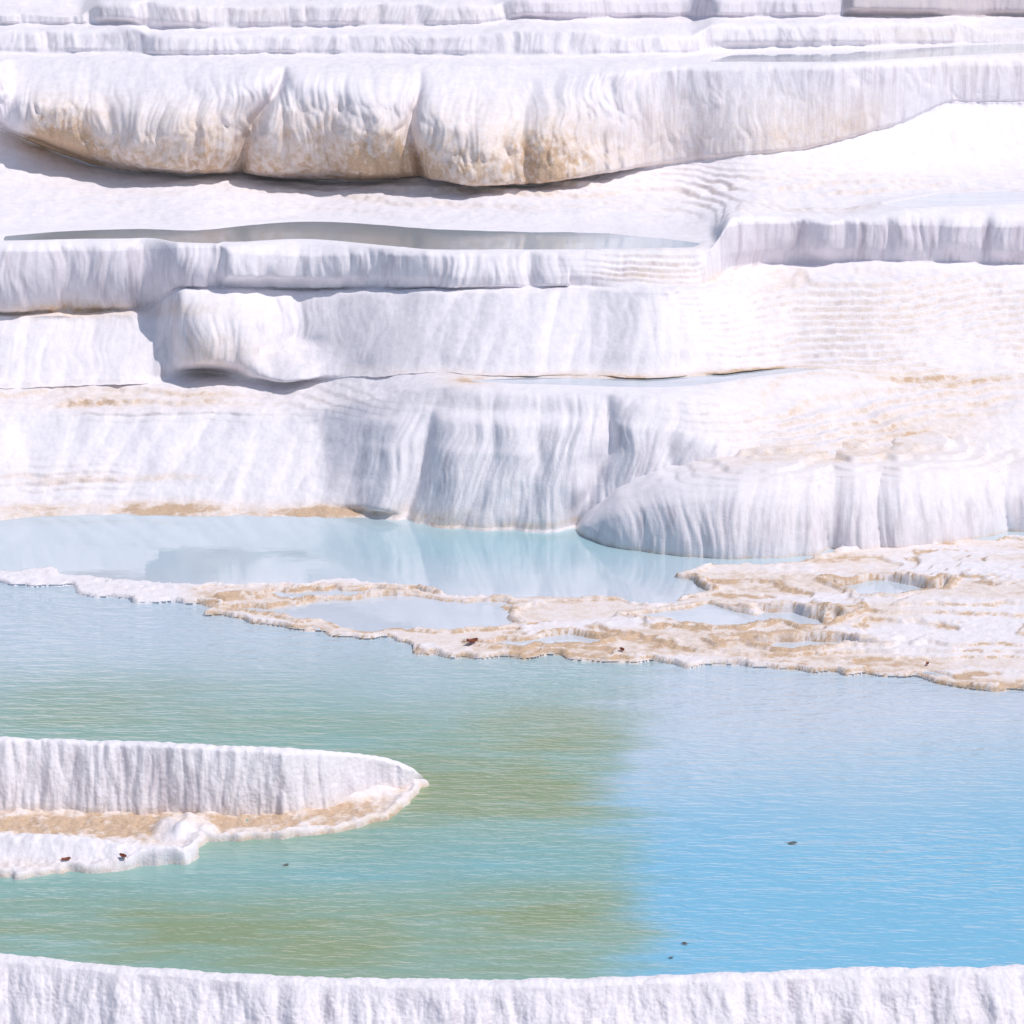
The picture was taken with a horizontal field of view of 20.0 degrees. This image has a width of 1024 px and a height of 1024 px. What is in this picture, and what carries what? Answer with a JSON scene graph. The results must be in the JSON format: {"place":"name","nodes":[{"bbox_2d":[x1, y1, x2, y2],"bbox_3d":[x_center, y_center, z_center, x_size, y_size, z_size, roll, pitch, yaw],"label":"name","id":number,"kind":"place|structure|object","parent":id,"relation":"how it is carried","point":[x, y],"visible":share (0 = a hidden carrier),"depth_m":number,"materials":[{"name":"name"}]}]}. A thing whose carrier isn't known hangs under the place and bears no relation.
{"place":"outdoors","nodes":[
{"label":"outdoors","id":0,"kind":"place"},
{"bbox_2d":[4,222,699,249],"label":"pool water","id":1,"kind":"structure","parent":0,"point":[410,237],"depth_m":29.55,"materials":[{"name":"grey liquid"}]},
{"bbox_2d":[0,583,1023,979],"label":"pool water","id":2,"kind":"structure","parent":0,"point":[560,817],"depth_m":18.34,"materials":[{"name":"blue liquid"}]},
{"bbox_2d":[0,566,196,604],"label":"pool rim","id":3,"kind":"object","parent":2,"relation":"in","point":[141,592],"visible":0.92,"depth_m":23.91,"materials":[{"name":"stone"}]},
{"bbox_2d":[0,736,429,879],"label":"dry basin","id":4,"kind":"object","parent":2,"relation":"in","point":[90,807],"visible":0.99,"depth_m":18.36,"materials":[{"name":"stone"}]},
{"bbox_2d":[0,0,1023,532],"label":"terrain","id":5,"kind":"structure","parent":0,"point":[882,354],"depth_m":30.12,"materials":[{"name":"white stone"}]},
{"bbox_2d":[0,6,89,25],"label":"terrace step","id":6,"kind":"object","parent":5,"relation":"on","point":[40,17],"visible":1,"depth_m":34.71,"materials":[{"name":"white stone"}]},
{"bbox_2d":[0,301,162,388],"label":"travertine bank","id":7,"kind":"structure","parent":5,"relation":"on","point":[46,350],"depth_m":28.93,"materials":[{"name":"white stone"}]},
{"bbox_2d":[0,238,220,312],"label":"pool wall","id":8,"kind":"structure","parent":5,"relation":"on","point":[81,274],"depth_m":29.13,"materials":[{"name":"white stone"}]},
{"bbox_2d":[0,404,331,507],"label":"travertine slope","id":9,"kind":"structure","parent":5,"relation":"on","point":[262,456],"depth_m":27.28,"materials":[{"name":"white stone"}]},
{"bbox_2d":[90,0,505,29],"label":"terrace step","id":10,"kind":"object","parent":5,"relation":"on","point":[191,14],"visible":1,"depth_m":34.48,"materials":[{"name":"white stone"}]},
{"bbox_2d":[0,25,703,57],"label":"terrace step","id":11,"kind":"object","parent":5,"relation":"on","point":[526,41],"visible":1,"depth_m":33.80,"materials":[{"name":"white stone"}]},
{"bbox_2d":[163,279,757,381],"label":"travertine terrace","id":12,"kind":"structure","parent":5,"relation":"on","point":[294,336],"depth_m":27.93,"materials":[{"name":"white stone"}]},
{"bbox_2d":[221,223,720,288],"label":"pool wall","id":13,"kind":"structure","parent":5,"relation":"on","point":[300,263],"depth_m":28.43,"materials":[{"name":"white stone"}]},
{"bbox_2d":[0,53,1023,185],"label":"travertine cliff","id":14,"kind":"structure","parent":5,"relation":"on","point":[476,124],"depth_m":32.34,"materials":[{"name":"white stone"}]},
{"bbox_2d":[332,381,757,519],"bbox_3d":[0.166,-0.575,26.524,4.370,1.098,1.668,3,13,15],"label":"flowstone drapery","id":15,"kind":"object","parent":5,"relation":"on","point":[497,449],"visible":0.86,"depth_m":26.17,"materials":[{"name":"white stone"}]},
{"bbox_2d":[197,535,1023,691],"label":"mineral flat","id":16,"kind":"structure","parent":5,"relation":"on","point":[959,616],"depth_m":22.74,"materials":[{"name":"stone"}]},
{"bbox_2d":[462,638,477,641],"bbox_3d":[-0.319,0.980,22.144,0.122,0.035,0.053,-4,14,-17],"label":"fallen leaf","id":17,"kind":"object","parent":16,"relation":"on","point":[472,640],"visible":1,"depth_m":22.14,"materials":[{"name":"red plant"}]},
{"bbox_2d":[506,0,842,20],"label":"terrace step","id":18,"kind":"object","parent":5,"relation":"on","point":[570,10],"visible":1,"depth_m":35.52,"materials":[{"name":"white stone"}]},
{"bbox_2d":[575,430,1023,558],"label":"flowstone dome","id":19,"kind":"structure","parent":5,"relation":"on","point":[924,488],"depth_m":25.28,"materials":[{"name":"white stone"}]},
{"bbox_2d":[704,19,1023,51],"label":"terrace step","id":20,"kind":"object","parent":5,"relation":"on","point":[796,35],"visible":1,"depth_m":35.19,"materials":[{"name":"white stone"}]},
{"bbox_2d":[721,204,1023,275],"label":"pool wall","id":21,"kind":"structure","parent":5,"relation":"on","point":[982,234],"depth_m":29.67,"materials":[{"name":"white stone"}]},
{"bbox_2d":[843,0,1023,17],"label":"terrace step","id":22,"kind":"object","parent":5,"relation":"on","point":[961,8],"visible":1,"depth_m":36.40,"materials":[{"name":"grey stone"}]},
{"bbox_2d":[0,514,1023,689],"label":"pool water","id":23,"kind":"structure","parent":0,"point":[244,549],"depth_m":24.75,"materials":[{"name":"blue liquid"}]},
{"bbox_2d":[471,368,817,386],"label":"pool water","id":24,"kind":"structure","parent":0,"point":[681,381],"depth_m":26.95,"materials":[{"name":"white liquid"}]},
{"bbox_2d":[711,44,1023,61],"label":"pool water","id":25,"kind":"structure","parent":0,"point":[904,53],"depth_m":34.37,"materials":[{"name":"white liquid"}]},
{"bbox_2d":[888,191,1023,207],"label":"pool water","id":26,"kind":"structure","parent":0,"point":[983,198],"depth_m":30.64,"materials":[{"name":"white liquid"}]},
{"label":"ground","id":27,"kind":"structure","parent":0,"visible":0},
{"bbox_2d":[0,953,1023,1023],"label":"pool rim","id":28,"kind":"object","parent":27,"relation":"on","point":[39,990],"visible":1,"depth_m":15.58,"materials":[{"name":"stone"}]}
]}

